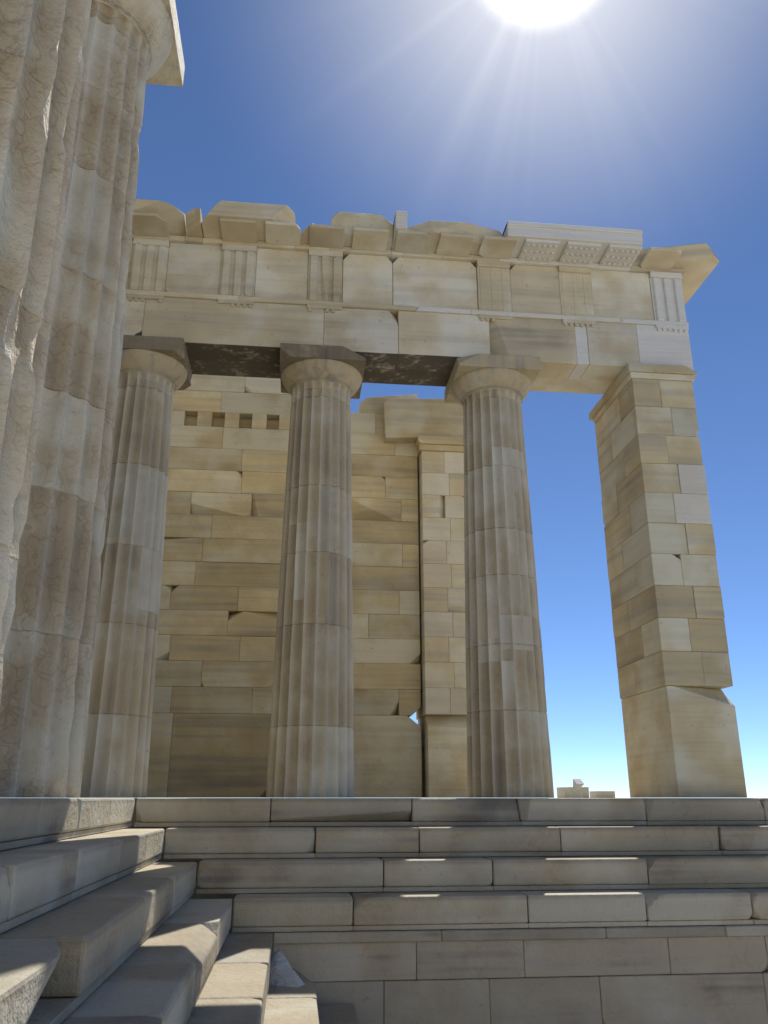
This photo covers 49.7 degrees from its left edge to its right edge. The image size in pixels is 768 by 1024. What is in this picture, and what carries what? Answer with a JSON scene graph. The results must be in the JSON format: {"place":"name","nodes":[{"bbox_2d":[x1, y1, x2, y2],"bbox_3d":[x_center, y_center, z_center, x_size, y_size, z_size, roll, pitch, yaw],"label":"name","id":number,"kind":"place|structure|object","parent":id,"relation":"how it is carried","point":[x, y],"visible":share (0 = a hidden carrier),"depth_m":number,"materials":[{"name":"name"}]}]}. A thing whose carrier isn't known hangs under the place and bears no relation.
{"place":"outdoors","nodes":[
{"label":"outdoors","id":0,"kind":"place"},
{"bbox_2d":[130,798,271,824],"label":"stylobate floor","id":1,"kind":"structure","parent":0,"point":[133,821],"depth_m":9.55,"materials":[{"name":"stone"}]},
{"bbox_2d":[0,0,184,797],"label":"column","id":2,"kind":"structure","parent":1,"relation":"on","point":[131,49],"depth_m":7.53,"materials":[{"name":"stone"}]},
{"bbox_2d":[80,335,191,797],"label":"wing column","id":3,"kind":"structure","parent":1,"relation":"on","point":[155,373],"depth_m":10.28,"materials":[{"name":"stone"}]},
{"bbox_2d":[124,199,718,393],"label":"entablature","id":4,"kind":"structure","parent":3,"relation":"on","point":[233,288],"depth_m":11.84,"materials":[{"name":"stone"}]},
{"bbox_2d":[146,374,467,797],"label":"back wall","id":5,"kind":"structure","parent":1,"relation":"on","point":[212,697],"depth_m":14.40,"materials":[{"name":"stone"}]},
{"bbox_2d":[266,343,365,797],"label":"wing column","id":6,"kind":"structure","parent":1,"relation":"on","point":[311,747],"depth_m":10.45,"materials":[{"name":"stone"}]},
{"bbox_2d":[444,354,553,797],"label":"wing column","id":7,"kind":"structure","parent":1,"relation":"on","point":[508,750],"depth_m":10.71,"materials":[{"name":"stone"}]},
{"bbox_2d":[569,779,583,797],"bbox_3d":[3.530,5.058,15.153,0.253,0.338,0.236,2,-19,-6],"label":"floodlight","id":8,"kind":"object","parent":1,"relation":"on","point":[578,784],"visible":0.91,"depth_m":15.14,"materials":[{"name":"grey paint"}]},
{"bbox_2d":[123,825,544,951],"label":"terrace ground","id":9,"kind":"structure","parent":0,"point":[212,896],"depth_m":13.51,"materials":[{"name":"grey stone"}]},
{"bbox_2d":[557,787,614,797],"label":"stone blocks","id":10,"kind":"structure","parent":9,"relation":"on","point":[564,792],"depth_m":16.25,"materials":[{"name":"stone"}]},
{"bbox_2d":[0,798,767,1023],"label":"steps","id":11,"kind":"structure","parent":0,"point":[104,919],"depth_m":8.17,"materials":[{"name":"stone"}]},
{"bbox_2d":[0,0,91,703],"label":"column","id":12,"kind":"structure","parent":11,"relation":"on","point":[41,58],"depth_m":4.39,"materials":[{"name":"stone"}]},
{"bbox_2d":[589,363,746,797],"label":"pier","id":13,"kind":"structure","parent":11,"relation":"on","point":[681,735],"depth_m":11.09,"materials":[{"name":"stone"}]},
{"bbox_2d":[136,0,767,797],"label":"sky","id":14,"kind":"structure","parent":0,"point":[648,116],"materials":[{"name":"blue"}]},
{"bbox_2d":[479,0,599,32],"bbox_3d":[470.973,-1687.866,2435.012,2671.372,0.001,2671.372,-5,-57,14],"label":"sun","id":15,"kind":"object","parent":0,"point":[530,16],"visible":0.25,"depth_m":2544.72,"materials":[{"name":"white"}]},
{"label":"ground","id":16,"kind":"structure","parent":0,"visible":0},
{"bbox_2d":[269,949,304,987],"bbox_3d":[-1.248,5.271,6.663,1.651,3.092,1.860,2,-19,-6],"label":"outcrop rock","id":17,"kind":"object","parent":16,"relation":"on","point":[283,972],"visible":0.16,"depth_m":7.09,"materials":[{"name":"grey stone"}]},
{"bbox_2d":[273,924,767,1023],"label":"podium wall","id":18,"kind":"structure","parent":16,"relation":"on","point":[705,974],"depth_m":7.94,"materials":[{"name":"stone"}]}
]}

